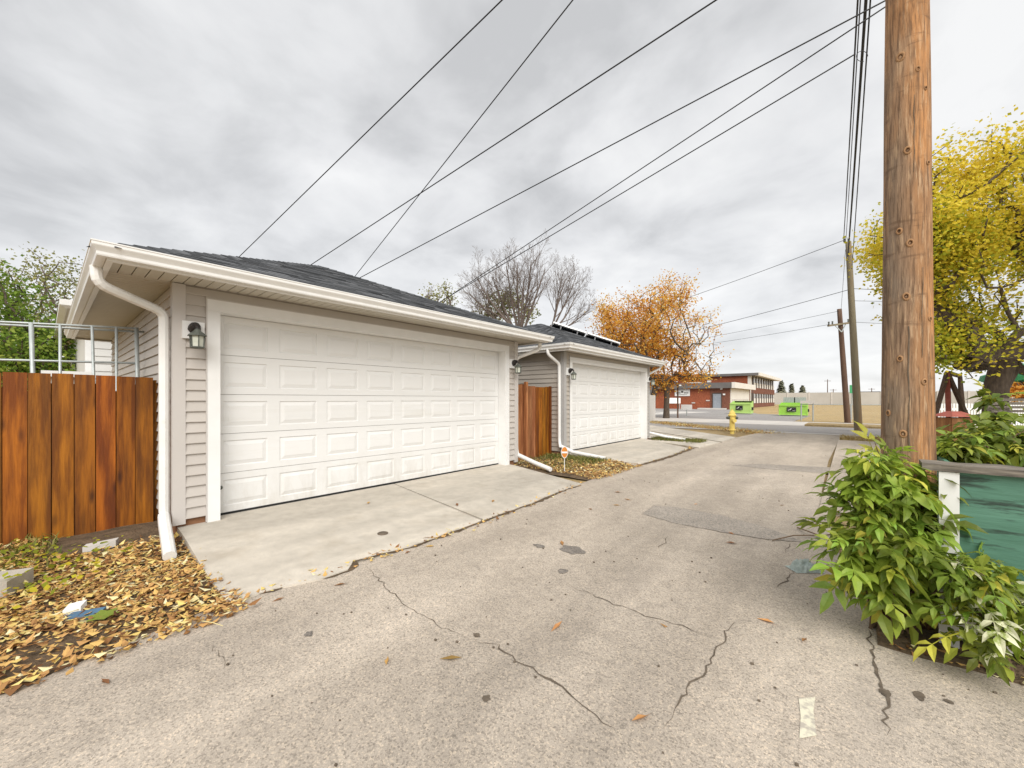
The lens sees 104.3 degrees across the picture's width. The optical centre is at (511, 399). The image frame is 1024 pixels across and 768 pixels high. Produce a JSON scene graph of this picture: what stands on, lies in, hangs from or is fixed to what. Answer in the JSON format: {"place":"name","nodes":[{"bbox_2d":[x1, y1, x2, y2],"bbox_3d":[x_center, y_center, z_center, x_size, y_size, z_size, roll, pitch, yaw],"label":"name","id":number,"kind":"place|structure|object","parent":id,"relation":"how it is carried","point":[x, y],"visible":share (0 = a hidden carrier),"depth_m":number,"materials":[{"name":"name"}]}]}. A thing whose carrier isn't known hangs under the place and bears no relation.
{"place":"outdoors","nodes":[
{"label":"outdoors","id":0,"kind":"place"},
{"bbox_2d":[0,532,62,570],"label":"grass","id":1,"kind":"structure","parent":0,"point":[38,545],"depth_m":3.71,"materials":[{"name":"plant"}]},
{"bbox_2d":[41,370,90,382],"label":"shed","id":2,"kind":"structure","parent":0,"point":[68,372],"depth_m":8.88,"materials":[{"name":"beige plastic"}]},
{"bbox_2d":[53,299,111,380],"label":"house","id":3,"kind":"structure","parent":0,"point":[103,351],"depth_m":10.64,"materials":[{"name":"white"}]},
{"bbox_2d":[0,520,224,688],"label":"verge","id":4,"kind":"structure","parent":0,"point":[144,530],"depth_m":2.83,"materials":[{"name":"soil"}]},
{"bbox_2d":[0,567,33,597],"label":"concrete block","id":5,"kind":"object","parent":4,"relation":"on","point":[15,581],"depth_m":2.95,"materials":[{"name":"concrete"}]},
{"bbox_2d":[0,535,137,608],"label":"weeds","id":6,"kind":"object","parent":4,"relation":"on","point":[44,585],"visible":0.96,"depth_m":3.21,"materials":[{"name":"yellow plant"}]},
{"bbox_2d":[62,600,86,615],"bbox_3d":[-2.933,1.400,2.671,0.100,0.080,0.050,0,0,-13],"label":"plastic scrap","id":7,"kind":"object","parent":4,"relation":"on","point":[80,605],"visible":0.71,"depth_m":2.66,"materials":[{"name":"white paint"}]},
{"bbox_2d":[0,372,157,546],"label":"wooden fence","id":8,"kind":"object","parent":4,"relation":"on","point":[78,454],"visible":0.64,"depth_m":4.24,"materials":[{"name":"brown wood"}]},
{"bbox_2d":[62,607,105,623],"bbox_3d":[-2.805,1.415,2.604,0.187,0.048,0.100,0,0,-13],"label":"plastic scrap","id":9,"kind":"object","parent":4,"relation":"on","point":[77,614],"visible":0.43,"depth_m":2.62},
{"bbox_2d":[44,613,136,626],"bbox_3d":[-2.741,1.423,2.582,0.494,0.041,0.015,0,0,-20],"label":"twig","id":10,"kind":"object","parent":4,"relation":"on","point":[85,616],"visible":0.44,"depth_m":2.57,"materials":[{"name":"wood"}]},
{"bbox_2d":[82,537,118,551],"bbox_3d":[-3.998,1.420,3.874,0.231,0.080,0.104,0,0,-34],"label":"stone piece","id":11,"kind":"object","parent":4,"relation":"on","point":[90,547],"visible":0.71,"depth_m":3.85,"materials":[{"name":"stone"}]},
{"bbox_2d":[0,534,251,695],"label":"fallen leaves","id":12,"kind":"object","parent":4,"relation":"on","point":[155,595],"visible":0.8,"depth_m":2.78,"materials":[{"name":"plant"}]},
{"bbox_2d":[86,607,117,621],"bbox_3d":[-2.642,1.391,2.567,0.180,0.009,0.156,0,0,40],"label":"green leaf","id":13,"kind":"object","parent":12,"relation":"on","point":[104,614],"visible":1,"depth_m":2.58,"materials":[{"name":"green plant"}]},
{"bbox_2d":[239,0,502,256],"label":"overhead wire","id":14,"kind":"object","parent":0,"point":[492,9],"visible":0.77,"depth_m":7.11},
{"bbox_2d":[177,464,580,604],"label":"driveway","id":15,"kind":"structure","parent":0,"point":[281,546],"depth_m":4.42,"materials":[{"name":"concrete"}]},
{"bbox_2d":[377,531,387,534],"bbox_3d":[-1.367,1.420,4.208,0.110,0.024,0.108,0,0,40],"label":"valve cover","id":16,"kind":"object","parent":15,"relation":"on","point":[383,533],"visible":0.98,"depth_m":4.19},
{"bbox_2d":[355,0,572,275],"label":"overhead wire","id":17,"kind":"object","parent":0,"point":[476,121],"visible":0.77,"depth_m":6.85,"materials":[{"name":"metal"}]},
{"bbox_2d":[0,421,937,694],"bbox_3d":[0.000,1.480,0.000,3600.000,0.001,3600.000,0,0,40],"label":"ground","id":18,"kind":"structure","parent":0,"point":[724,433],"depth_m":14.32,"materials":[{"name":"brown soil"}]},
{"bbox_2d":[0,249,77,390],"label":"green tree","id":19,"kind":"object","parent":18,"relation":"on","point":[14,344],"visible":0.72,"depth_m":13.46,"materials":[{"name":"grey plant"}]},
{"bbox_2d":[0,241,84,368],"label":"willow tree","id":20,"kind":"object","parent":18,"relation":"on","point":[46,275],"visible":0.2,"depth_m":18.27,"materials":[{"name":"green plant"}]},
{"bbox_2d":[0,321,143,383],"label":"pipe frame","id":21,"kind":"object","parent":18,"relation":"on","point":[32,325],"visible":0.49,"depth_m":5.07,"materials":[{"name":"metal"}]},
{"bbox_2d":[64,238,554,560],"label":"garage","id":22,"kind":"structure","parent":18,"relation":"on","point":[290,382],"depth_m":5.30,"materials":[{"name":"plastic"}]},
{"bbox_2d":[182,320,206,348],"bbox_3d":[-3.348,-0.685,4.215,0.248,0.299,0.190,0,0,40],"label":"wall lantern","id":23,"kind":"object","parent":22,"relation":"attached to","point":[194,333],"depth_m":4.20,"materials":[{"name":"white paint"}]},
{"bbox_2d":[220,315,497,515],"bbox_3d":[-1.876,0.187,6.472,0.054,2.341,4.851,0,0,40],"label":"garage door","id":24,"kind":"structure","parent":22,"relation":"in","point":[306,413],"depth_m":5.73,"materials":[{"name":"white metal"}]},
{"bbox_2d":[509,359,521,373],"bbox_3d":[0.096,-0.685,8.263,0.248,0.299,0.190,0,0,40],"label":"wall lantern","id":25,"kind":"object","parent":22,"relation":"attached to","point":[513,363],"depth_m":8.25,"materials":[{"name":"white paint"}]},
{"bbox_2d":[418,278,462,305],"bbox_3d":[-7.174,-5.437,40.067,4.565,13.774,4.441,0,0,-35],"label":"sparse tree","id":26,"kind":"object","parent":18,"relation":"on","point":[428,295],"visible":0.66,"depth_m":39.46,"materials":[{"name":"green plant"}]},
{"bbox_2d":[464,266,515,320],"bbox_3d":[-1.588,-5.025,35.503,3.765,13.354,5.627,0,0,40],"label":"bare tree","id":27,"kind":"object","parent":18,"relation":"on","point":[480,295],"visible":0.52,"depth_m":34.62,"materials":[{"name":"brown plant"}]},
{"bbox_2d":[457,230,558,326],"bbox_3d":[-0.442,-6.427,33.444,9.081,16.161,5.627,0,0,2],"label":"bare tree","id":28,"kind":"object","parent":18,"relation":"on","point":[521,319],"visible":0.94,"depth_m":33.43,"materials":[{"name":"grey plant"}]},
{"bbox_2d":[475,289,540,324],"bbox_3d":[-0.621,-4.722,38.469,6.677,12.345,6.925,0,0,40],"label":"sparse tree","id":29,"kind":"object","parent":18,"relation":"on","point":[511,316],"visible":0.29,"depth_m":37.77,"materials":[{"name":"brown plant"}]},
{"bbox_2d":[541,257,597,325],"bbox_3d":[5.509,-6.128,37.107,5.936,15.580,5.400,0,0,40],"label":"bare tree","id":30,"kind":"object","parent":18,"relation":"on","point":[557,300],"visible":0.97,"depth_m":36.94,"materials":[{"name":"grey plant"}]},
{"bbox_2d":[515,456,630,480],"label":"verge","id":31,"kind":"structure","parent":18,"relation":"on","point":[575,475],"depth_m":8.05,"materials":[{"name":"soil"}]},
{"bbox_2d":[518,382,551,459],"bbox_3d":[0.393,0.520,9.472,0.160,1.860,1.735,0,0,40],"label":"wooden fence","id":32,"kind":"object","parent":31,"relation":"on","point":[534,421],"visible":0.53,"depth_m":9.62,"materials":[{"name":"brown wood"}]},
{"bbox_2d":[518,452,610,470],"bbox_3d":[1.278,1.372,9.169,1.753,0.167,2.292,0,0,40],"label":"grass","id":33,"kind":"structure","parent":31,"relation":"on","point":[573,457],"depth_m":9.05,"materials":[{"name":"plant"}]},
{"bbox_2d":[561,446,567,470],"bbox_3d":[1.016,1.155,7.703,0.136,0.490,0.025,0,0,0],"label":"yard sign","id":34,"kind":"object","parent":31,"relation":"on","point":[564,451],"visible":1,"depth_m":7.69,"materials":[{"name":"white paint"}]},
{"bbox_2d":[515,454,642,478],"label":"fallen leaves","id":35,"kind":"object","parent":31,"relation":"on","point":[616,470],"visible":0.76,"depth_m":8.24,"materials":[{"name":"plant"}]},
{"bbox_2d":[518,324,685,458],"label":"garage","id":36,"kind":"structure","parent":18,"relation":"on","point":[603,398],"depth_m":11.24,"materials":[{"name":"beige plastic"}]},
{"bbox_2d":[551,321,585,336],"bbox_3d":[1.954,-2.375,14.279,1.258,0.674,0.846,0,0,-4],"label":"solar panel","id":37,"kind":"object","parent":36,"relation":"on","point":[568,329],"visible":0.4,"depth_m":13.92,"materials":[{"name":"glass"}]},
{"bbox_2d":[566,368,575,379],"bbox_3d":[1.503,-0.640,9.915,0.248,0.299,0.190,0,0,40],"label":"wall lantern","id":38,"kind":"object","parent":36,"relation":"attached to","point":[572,374],"depth_m":9.90,"materials":[{"name":"white paint"}]},
{"bbox_2d":[585,332,619,346],"bbox_3d":[3.163,-2.013,14.367,1.258,0.674,0.846,0,0,-4],"label":"solar panel","id":39,"kind":"object","parent":36,"relation":"on","point":[602,339],"visible":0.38,"depth_m":14.00,"materials":[{"name":"glass"}]},
{"bbox_2d":[573,364,640,449],"bbox_3d":[2.925,0.205,12.113,0.054,2.306,4.776,0,0,40],"label":"garage door","id":40,"kind":"structure","parent":36,"relation":"in","point":[606,401],"depth_m":11.88,"materials":[{"name":"white metal"}]},
{"bbox_2d":[647,377,654,384],"bbox_3d":[4.873,-0.640,13.876,0.248,0.299,0.190,0,0,40],"label":"wall lantern","id":41,"kind":"object","parent":36,"relation":"attached to","point":[652,381],"depth_m":13.85,"materials":[{"name":"white paint"}]},
{"bbox_2d":[618,324,682,400],"bbox_3d":[11.159,-2.476,32.781,5.907,8.296,5.996,0,0,-13],"label":"orange tree","id":42,"kind":"object","parent":18,"relation":"on","point":[655,386],"visible":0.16,"depth_m":31.52,"materials":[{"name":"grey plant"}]},
{"bbox_2d":[584,268,734,417],"bbox_3d":[10.683,-3.816,30.246,10.442,10.945,10.390,0,0,40],"label":"orange tree","id":43,"kind":"object","parent":18,"relation":"on","point":[624,322],"visible":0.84,"depth_m":29.27,"materials":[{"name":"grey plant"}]},
{"bbox_2d":[651,420,794,433],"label":"grass","id":44,"kind":"structure","parent":18,"relation":"on","point":[691,424],"depth_m":20.14,"materials":[{"name":"plant"}]},
{"bbox_2d":[650,421,776,433],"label":"fallen leaves","id":45,"kind":"object","parent":44,"relation":"on","point":[725,429],"visible":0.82,"depth_m":19.97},
{"bbox_2d":[726,409,737,433],"bbox_3d":[9.406,0.985,17.011,0.422,1.130,0.397,0,0,40],"label":"fire hydrant","id":46,"kind":"object","parent":44,"relation":"on","point":[732,417],"visible":0.95,"depth_m":16.93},
{"bbox_2d":[655,408,808,420],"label":"parking lot","id":47,"kind":"structure","parent":18,"relation":"on","point":[713,414],"depth_m":35.27,"materials":[{"name":"asphalt"}]},
{"bbox_2d":[656,379,678,417],"bbox_3d":[11.934,-0.085,30.676,1.794,3.029,0.120,0,0,0],"label":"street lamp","id":48,"kind":"object","parent":47,"relation":"on","point":[677,400],"visible":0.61,"depth_m":30.63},
{"bbox_2d":[681,405,691,415],"bbox_3d":[15.005,0.950,34.199,0.900,1.000,0.090,0,0,40],"label":"sign post","id":49,"kind":"object","parent":47,"relation":"on","point":[686,407],"visible":0.82,"depth_m":34.19,"materials":[{"name":"metal"}]},
{"bbox_2d":[730,401,753,413],"bbox_3d":[22.585,0.767,39.129,1.950,1.227,1.500,0,0,40],"label":"dumpster","id":50,"kind":"object","parent":47,"relation":"on","point":[741,406],"visible":0.91,"depth_m":38.65,"materials":[{"name":"paint"}]},
{"bbox_2d":[779,397,808,415],"bbox_3d":[24.534,0.599,34.667,2.150,1.563,1.500,0,0,40],"label":"dumpster","id":51,"kind":"object","parent":47,"relation":"on","point":[788,402],"visible":0.92,"depth_m":34.57,"materials":[{"name":"paint"}]},
{"bbox_2d":[776,380,786,392],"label":"spruce tree","id":52,"kind":"object","parent":18,"relation":"on","point":[781,388],"visible":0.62,"depth_m":124.63,"materials":[{"name":"green plant"}]},
{"bbox_2d":[788,383,794,392],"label":"spruce tree","id":53,"kind":"object","parent":18,"relation":"on","point":[791,388],"visible":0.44,"depth_m":124.69,"materials":[{"name":"green plant"}]},
{"bbox_2d":[798,385,806,392],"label":"spruce tree","id":54,"kind":"object","parent":18,"relation":"on","point":[802,389],"visible":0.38,"depth_m":124.57,"materials":[{"name":"green plant"}]},
{"bbox_2d":[827,309,850,422],"bbox_3d":[20.356,-1.902,24.555,2.177,7.304,0.555,0,0,-25],"label":"utility pole","id":55,"kind":"object","parent":18,"relation":"on","point":[845,393],"visible":0.94,"depth_m":24.68,"materials":[{"name":"wood"}]},
{"bbox_2d":[697,324,829,345],"bbox_3d":[17.752,-4.678,30.100,0.019,0.272,12.199,0,0,-15],"label":"overhead wire","id":56,"kind":"object","parent":55,"relation":"attached to","point":[769,334],"visible":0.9,"depth_m":28.13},
{"bbox_2d":[696,311,837,339],"bbox_3d":[17.676,-5.221,29.200,0.019,0.404,10.707,0,0,-26],"label":"overhead wire","id":57,"kind":"object","parent":55,"relation":"attached to","point":[774,324],"visible":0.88,"depth_m":27.95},
{"bbox_2d":[819,440,880,516],"bbox_3d":[8.517,1.463,9.035,1.940,0.050,11.800,0,0,40],"label":"concrete pad","id":58,"kind":"object","parent":18,"relation":"on","point":[838,458],"visible":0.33,"depth_m":9.85,"materials":[{"name":"concrete"}]},
{"bbox_2d":[844,238,862,431],"bbox_3d":[15.474,-2.780,18.011,0.796,9.059,0.309,0,0,-6],"label":"utility pole","id":59,"kind":"object","parent":18,"relation":"on","point":[857,406],"visible":0.88,"depth_m":17.93,"materials":[{"name":"wood"}]},
{"bbox_2d":[679,241,840,300],"bbox_3d":[12.832,-6.767,21.900,0.023,0.683,9.094,0,0,-26],"label":"overhead wire","id":60,"kind":"object","parent":59,"relation":"attached to","point":[763,270],"visible":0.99,"depth_m":20.80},
{"bbox_2d":[685,290,846,332],"bbox_3d":[13.415,-4.718,22.450,0.023,0.430,9.711,0,0,-20],"label":"overhead wire","id":61,"kind":"object","parent":59,"relation":"attached to","point":[772,310],"visible":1,"depth_m":21.15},
{"bbox_2d":[843,0,858,241],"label":"overhead wire","id":62,"kind":"object","parent":59,"relation":"attached to","point":[857,4],"visible":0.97,"depth_m":8.87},
{"bbox_2d":[846,0,860,235],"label":"overhead wire","id":63,"kind":"object","parent":59,"relation":"attached to","point":[854,103],"visible":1,"depth_m":9.21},
{"bbox_2d":[847,0,867,255],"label":"overhead wire","id":64,"kind":"object","parent":59,"relation":"attached to","point":[861,65],"visible":0.98,"depth_m":9.04,"materials":[{"name":"metal"}]},
{"bbox_2d":[851,0,870,268],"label":"overhead wire","id":65,"kind":"object","parent":59,"relation":"attached to","point":[862,114],"visible":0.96,"depth_m":9.17,"materials":[{"name":"metal"}]},
{"bbox_2d":[840,434,880,441],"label":"grass","id":66,"kind":"structure","parent":18,"relation":"on","point":[852,437],"depth_m":14.49,"materials":[{"name":"plant"}]},
{"bbox_2d":[774,391,1023,404],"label":"sound wall","id":67,"kind":"structure","parent":18,"relation":"on","point":[870,398],"depth_m":107.99,"materials":[{"name":"concrete"}]},
{"bbox_2d":[881,0,937,629],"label":"utility pole","id":68,"kind":"object","parent":18,"relation":"on","point":[908,407],"visible":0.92,"depth_m":2.62,"materials":[{"name":"brown wood"}]},
{"bbox_2d":[360,0,884,277],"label":"overhead wire","id":69,"kind":"object","parent":68,"relation":"attached to","point":[652,123],"visible":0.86,"depth_m":7.75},
{"bbox_2d":[441,7,884,301],"bbox_3d":[1.325,-4.998,11.320,0.023,2.918,13.778,0,0,-45],"label":"overhead wire","id":70,"kind":"object","parent":68,"relation":"attached to","point":[694,133],"visible":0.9,"depth_m":8.49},
{"bbox_2d":[840,105,1023,427],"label":"yellow tree","id":71,"kind":"object","parent":18,"relation":"on","point":[967,245],"visible":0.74,"depth_m":10.33,"materials":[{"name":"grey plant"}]},
{"bbox_2d":[936,371,970,417],"bbox_3d":[14.422,0.304,12.682,4.143,2.328,0.974,0,0,-31],"label":"swing set","id":72,"kind":"object","parent":18,"relation":"on","point":[947,386],"visible":0.57,"depth_m":11.99,"materials":[{"name":"red paint"}]},
{"bbox_2d":[0,431,1023,767],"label":"alley","id":73,"kind":"structure","parent":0,"point":[584,699],"depth_m":2.15,"materials":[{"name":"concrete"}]},
{"bbox_2d":[440,655,460,658],"bbox_3d":[-0.341,1.440,2.217,0.129,0.010,0.039,1,-8,-9],"label":"fallen leaf","id":74,"kind":"object","parent":73,"relation":"on","point":[451,657],"visible":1,"depth_m":2.22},
{"bbox_2d":[244,446,692,598],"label":"fallen leaves","id":75,"kind":"object","parent":73,"relation":"on","point":[262,588],"visible":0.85,"depth_m":3.81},
{"bbox_2d":[552,621,561,630],"bbox_3d":[0.283,1.434,2.517,0.112,0.008,0.034,-19,7,-43],"label":"fallen leaf","id":76,"kind":"object","parent":73,"relation":"on","point":[556,625],"visible":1,"depth_m":2.52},
{"bbox_2d":[226,447,997,766],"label":"grit","id":77,"kind":"object","parent":73,"relation":"on","point":[514,661],"visible":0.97,"depth_m":2.20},
{"bbox_2d":[632,714,648,720],"bbox_3d":[0.588,1.441,1.809,0.111,0.009,0.033,-2,-7,-22],"label":"fallen leaf","id":78,"kind":"object","parent":73,"relation":"on","point":[639,716],"visible":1,"depth_m":1.81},
{"bbox_2d":[772,534,829,540],"bbox_3d":[3.140,1.423,4.169,0.987,0.041,0.031,0,0,-11],"label":"twig","id":79,"kind":"object","parent":73,"relation":"on","point":[796,535],"visible":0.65,"depth_m":4.11,"materials":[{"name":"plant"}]},
{"bbox_2d":[876,626,1023,685],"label":"dirt border","id":80,"kind":"object","parent":73,"relation":"on","point":[901,641],"visible":0.39,"depth_m":2.29,"materials":[{"name":"soil"}]},
{"bbox_2d":[790,421,1017,647],"bbox_3d":[2.333,0.798,2.417,1.077,1.314,1.004,0,0,40],"label":"leafy bush","id":81,"kind":"object","parent":80,"relation":"on","point":[879,537],"visible":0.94,"depth_m":2.35,"materials":[{"name":"green plant"}]},
{"bbox_2d":[878,633,1023,683],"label":"fallen leaves","id":82,"kind":"object","parent":80,"relation":"on","point":[944,651],"visible":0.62,"depth_m":2.27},
{"bbox_2d":[888,542,1023,686],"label":"leafy bush","id":83,"kind":"object","parent":80,"relation":"on","point":[997,611],"visible":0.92,"depth_m":2.05,"materials":[{"name":"green plant"}]},
{"bbox_2d":[919,455,1023,655],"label":"raised planter","id":84,"kind":"object","parent":80,"relation":"on","point":[994,499],"visible":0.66,"depth_m":2.25,"materials":[{"name":"green wood"}]},
{"bbox_2d":[936,378,1023,466],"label":"leafy bush","id":85,"kind":"object","parent":84,"relation":"in","point":[990,439],"visible":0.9,"depth_m":2.97,"materials":[{"name":"green plant"}]},
{"bbox_2d":[0,0,1023,392],"label":"sky","id":86,"kind":"structure","parent":0,"point":[188,125],"materials":[{"name":"grey"}]},
{"bbox_2d":[311,0,716,264],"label":"overhead wire","id":87,"kind":"object","parent":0,"point":[695,13],"visible":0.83,"depth_m":7.01,"materials":[{"name":"metal"}]},
{"bbox_2d":[568,438,694,465],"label":"driveway","id":88,"kind":"structure","parent":0,"point":[642,451],"depth_m":10.76,"materials":[{"name":"concrete"}]},
{"bbox_2d":[440,53,855,301],"bbox_3d":[1.456,-5.154,12.143,13.673,2.912,0.025,0,0,42],"label":"overhead wire","id":89,"kind":"object","parent":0,"point":[675,161],"visible":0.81,"depth_m":9.69,"materials":[{"name":"metal"}]},
{"bbox_2d":[655,411,701,414],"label":"parking apron","id":90,"kind":"object","parent":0,"point":[671,412],"visible":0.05,"depth_m":43.02,"materials":[{"name":"concrete"}]},
{"bbox_2d":[669,398,680,411],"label":"banner sign","id":91,"kind":"object","parent":90,"relation":"on","point":[673,400],"visible":0.55,"depth_m":45.97,"materials":[{"name":"white paint"}]},
{"bbox_2d":[648,425,735,447],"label":"driveway","id":92,"kind":"structure","parent":0,"point":[712,439],"depth_m":15.22,"materials":[{"name":"concrete"}]},
{"bbox_2d":[651,382,755,409],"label":"school building","id":93,"kind":"structure","parent":0,"point":[721,396],"depth_m":58.87,"materials":[{"name":"brick"}]},
{"bbox_2d":[712,393,721,407],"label":"door","id":94,"kind":"structure","parent":93,"relation":"in","point":[716,397],"depth_m":57.30,"materials":[{"name":"grey metal"}]},
{"bbox_2d":[655,372,780,406],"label":"school building","id":95,"kind":"structure","parent":0,"point":[762,394],"depth_m":73.85,"materials":[{"name":"brick"}]},
{"bbox_2d":[752,376,755,384],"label":"window","id":96,"kind":"structure","parent":95,"relation":"in","point":[753,378],"depth_m":70.29,"materials":[{"name":"grey glass"}]},
{"bbox_2d":[650,421,880,436],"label":"street","id":97,"kind":"structure","parent":0,"point":[818,430],"depth_m":19.75,"materials":[{"name":"asphalt"}]},
{"bbox_2d":[650,395,654,420],"bbox_3d":[8.743,0.600,25.511,0.030,1.750,4.152,0,0,31],"label":"board fence","id":98,"kind":"object","parent":97,"relation":"on","point":[652,407],"visible":0.25,"depth_m":26.48,"materials":[{"name":"wood"}]},
{"bbox_2d":[672,427,876,436],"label":"gutter strip","id":99,"kind":"object","parent":97,"relation":"on","point":[783,432],"visible":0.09,"depth_m":17.31,"materials":[{"name":"paint"}]},
{"bbox_2d":[654,417,880,425],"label":"sidewalk","id":100,"kind":"structure","parent":0,"point":[786,423],"depth_m":25.53,"materials":[{"name":"concrete"}]},
{"bbox_2d":[784,559,824,572],"bbox_3d":[2.491,1.397,3.391,0.240,0.098,0.150,0,0,0],"label":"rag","id":101,"kind":"object","parent":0,"point":[801,566],"visible":0.86,"depth_m":3.36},
{"bbox_2d":[805,422,880,428],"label":"curb","id":102,"kind":"structure","parent":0,"point":[871,426],"depth_m":20.98,"materials":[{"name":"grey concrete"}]},
{"bbox_2d":[938,403,1023,426],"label":"picket fence","id":103,"kind":"object","parent":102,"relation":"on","point":[970,407],"visible":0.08,"depth_m":18.63,"materials":[{"name":"white paint"}]},
{"bbox_2d":[753,404,1022,424],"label":"field","id":104,"kind":"structure","parent":0,"point":[866,411],"depth_m":44.60,"materials":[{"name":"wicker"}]},
{"bbox_2d":[785,404,1022,421],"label":"chain link fence","id":105,"kind":"object","parent":104,"relation":"on","point":[813,409],"visible":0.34,"depth_m":26.59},
{"bbox_2d":[800,401,814,403],"bbox_3d":[20.141,0.190,27.137,0.800,0.200,0.040,0,0,40],"label":"field sign","id":106,"kind":"object","parent":105,"relation":"attached to","point":[807,402],"visible":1,"depth_m":27.12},
{"bbox_2d":[1010,382,1023,401],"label":"orange tree","id":107,"kind":"object","parent":104,"relation":"on","point":[1016,387],"visible":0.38,"depth_m":23.98,"materials":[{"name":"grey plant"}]},
{"bbox_2d":[936,411,972,440],"bbox_3d":[7.765,0.835,7.000,0.460,1.250,0.380,0,0,0],"label":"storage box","id":108,"kind":"object","parent":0,"point":[951,418],"visible":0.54,"depth_m":6.92,"materials":[{"name":"brown wood"}]},
{"bbox_2d":[978,363,1023,385],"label":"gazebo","id":109,"kind":"object","parent":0,"point":[1020,378],"visible":0.15,"depth_m":14.70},
{"bbox_2d":[987,398,1023,423],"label":"garden bench","id":110,"kind":"object","parent":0,"point":[990,409],"visible":0.37,"depth_m":10.49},
{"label":"verge","id":111,"kind":"structure","parent":0,"visible":0},
{"bbox_2d":[651,436,706,443],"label":"grass","id":112,"kind":"structure","parent":111,"relation":"on","point":[692,440],"depth_m":13.58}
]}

